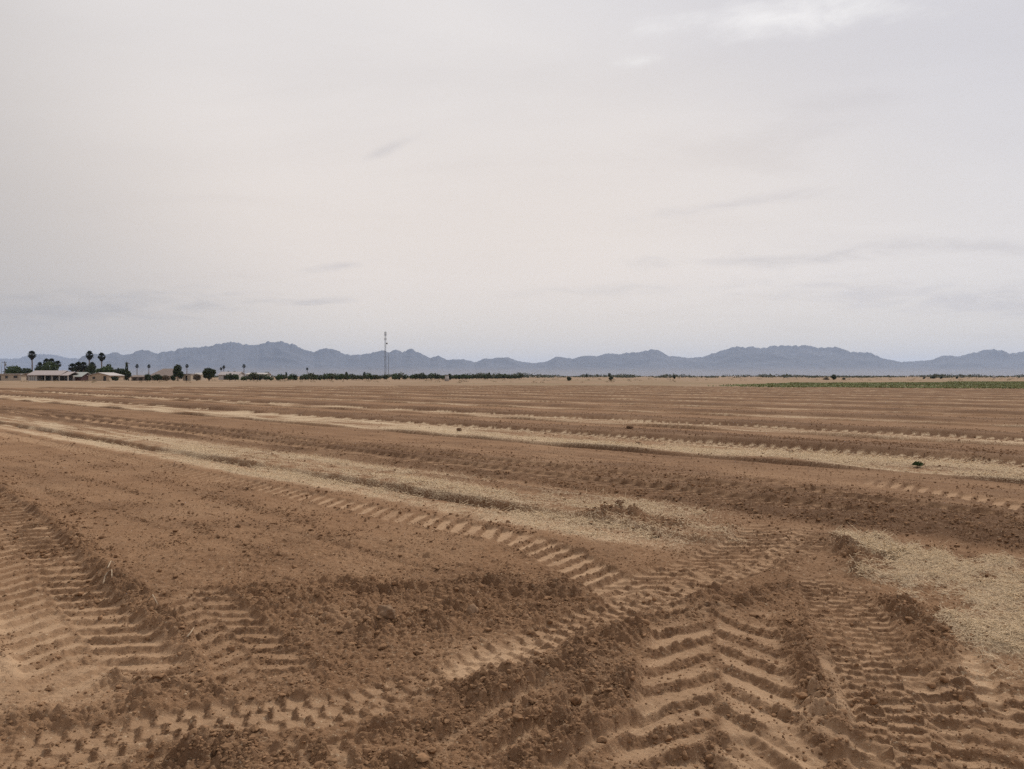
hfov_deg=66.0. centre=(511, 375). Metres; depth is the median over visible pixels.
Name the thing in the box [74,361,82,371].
palm tree
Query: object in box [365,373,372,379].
orchard tree
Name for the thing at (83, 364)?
palm tree
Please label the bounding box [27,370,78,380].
long building
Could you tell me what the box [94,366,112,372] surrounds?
shade tree
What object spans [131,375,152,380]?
dark shed
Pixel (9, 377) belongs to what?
flat roofed house
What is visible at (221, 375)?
white shed
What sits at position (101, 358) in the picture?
palm tree
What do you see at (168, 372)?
hip roofed house
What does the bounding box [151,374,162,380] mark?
shrub
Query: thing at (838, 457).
straw litter
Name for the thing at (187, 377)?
white hut
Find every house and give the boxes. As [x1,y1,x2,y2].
[0,374,27,380]
[71,372,89,380]
[87,372,124,380]
[151,369,182,379]
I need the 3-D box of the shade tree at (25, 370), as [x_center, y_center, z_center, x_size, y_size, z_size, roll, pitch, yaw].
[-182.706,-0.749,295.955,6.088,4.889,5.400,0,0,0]
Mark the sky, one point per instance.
(532, 181)
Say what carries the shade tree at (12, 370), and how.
on the ground
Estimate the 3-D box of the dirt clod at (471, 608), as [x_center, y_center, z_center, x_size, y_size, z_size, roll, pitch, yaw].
[-0.263,1.566,5.279,0.086,0.079,0.084,0,0,-42]
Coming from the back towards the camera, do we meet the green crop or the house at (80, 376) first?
the house at (80, 376)
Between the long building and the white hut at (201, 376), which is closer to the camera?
the long building
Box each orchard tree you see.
[225,373,234,380]
[248,371,259,380]
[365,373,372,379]
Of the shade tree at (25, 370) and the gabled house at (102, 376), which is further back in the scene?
the shade tree at (25, 370)
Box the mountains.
[69,341,1023,375]
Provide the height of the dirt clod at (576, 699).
0.053 m
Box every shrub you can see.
[125,371,130,380]
[144,374,151,380]
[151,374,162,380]
[162,375,169,380]
[193,374,200,380]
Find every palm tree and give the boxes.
[28,351,36,369]
[68,363,75,371]
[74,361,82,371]
[81,362,86,371]
[86,351,93,362]
[98,352,105,367]
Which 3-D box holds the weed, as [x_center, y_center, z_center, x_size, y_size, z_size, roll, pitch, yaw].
[7.053,1.577,13.699,0.186,0.216,0.223,0,0,-15]
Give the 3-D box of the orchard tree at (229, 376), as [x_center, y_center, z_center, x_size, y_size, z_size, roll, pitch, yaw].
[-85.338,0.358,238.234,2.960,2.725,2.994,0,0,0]
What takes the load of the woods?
on the ground
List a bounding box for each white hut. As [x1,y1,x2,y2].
[183,374,195,380]
[195,373,205,379]
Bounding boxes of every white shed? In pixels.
[218,372,244,379]
[246,373,271,379]
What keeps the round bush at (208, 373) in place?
on the ground
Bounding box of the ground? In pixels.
[0,376,1023,768]
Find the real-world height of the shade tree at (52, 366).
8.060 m
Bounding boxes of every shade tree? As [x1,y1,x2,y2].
[3,365,20,373]
[17,368,32,373]
[41,361,58,369]
[85,364,95,373]
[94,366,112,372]
[112,368,131,374]
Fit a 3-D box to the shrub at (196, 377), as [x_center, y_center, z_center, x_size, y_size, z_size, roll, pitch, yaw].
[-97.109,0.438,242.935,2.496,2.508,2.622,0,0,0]
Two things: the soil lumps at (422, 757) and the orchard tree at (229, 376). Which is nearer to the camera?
the soil lumps at (422, 757)
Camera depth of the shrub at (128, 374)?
261.64 m
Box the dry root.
[102,569,111,583]
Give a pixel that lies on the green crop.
(989, 384)
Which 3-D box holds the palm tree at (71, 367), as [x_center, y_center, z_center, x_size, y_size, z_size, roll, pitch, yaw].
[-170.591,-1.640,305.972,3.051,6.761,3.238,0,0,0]
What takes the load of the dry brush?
on the ground
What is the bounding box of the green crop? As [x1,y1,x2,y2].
[707,381,1023,388]
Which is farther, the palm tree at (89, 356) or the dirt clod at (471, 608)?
the palm tree at (89, 356)
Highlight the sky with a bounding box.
[0,0,1023,362]
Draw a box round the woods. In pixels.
[144,372,1023,377]
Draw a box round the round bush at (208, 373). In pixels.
[202,368,215,380]
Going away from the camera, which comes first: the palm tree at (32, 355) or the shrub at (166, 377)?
the shrub at (166, 377)
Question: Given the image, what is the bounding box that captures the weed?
[911,461,923,466]
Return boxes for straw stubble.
[53,432,924,577]
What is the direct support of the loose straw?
on the ground
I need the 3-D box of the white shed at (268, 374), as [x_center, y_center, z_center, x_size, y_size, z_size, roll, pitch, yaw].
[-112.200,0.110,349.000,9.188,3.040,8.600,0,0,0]
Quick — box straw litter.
[388,425,1023,476]
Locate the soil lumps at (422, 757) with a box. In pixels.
[0,415,1023,768]
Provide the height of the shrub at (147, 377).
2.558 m
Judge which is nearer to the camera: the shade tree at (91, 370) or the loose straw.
the loose straw
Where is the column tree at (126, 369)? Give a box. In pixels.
[124,362,127,379]
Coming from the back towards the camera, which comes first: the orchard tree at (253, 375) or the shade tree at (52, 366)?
the shade tree at (52, 366)
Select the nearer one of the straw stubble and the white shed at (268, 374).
the straw stubble
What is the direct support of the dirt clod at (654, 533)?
on the ground
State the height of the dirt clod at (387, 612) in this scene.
0.106 m
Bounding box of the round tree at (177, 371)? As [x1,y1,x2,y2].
[173,364,183,380]
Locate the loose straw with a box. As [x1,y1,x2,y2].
[714,520,1023,681]
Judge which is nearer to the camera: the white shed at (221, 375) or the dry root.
the dry root
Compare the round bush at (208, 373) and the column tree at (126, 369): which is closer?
the round bush at (208, 373)
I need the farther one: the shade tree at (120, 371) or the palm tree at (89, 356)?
the palm tree at (89, 356)
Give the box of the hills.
[0,354,78,373]
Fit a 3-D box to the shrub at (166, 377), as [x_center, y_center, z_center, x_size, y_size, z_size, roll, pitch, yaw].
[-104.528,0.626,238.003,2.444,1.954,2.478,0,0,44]
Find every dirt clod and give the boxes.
[377,604,395,619]
[467,604,478,613]
[571,694,581,704]
[651,531,660,537]
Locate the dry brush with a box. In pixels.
[18,378,1021,382]

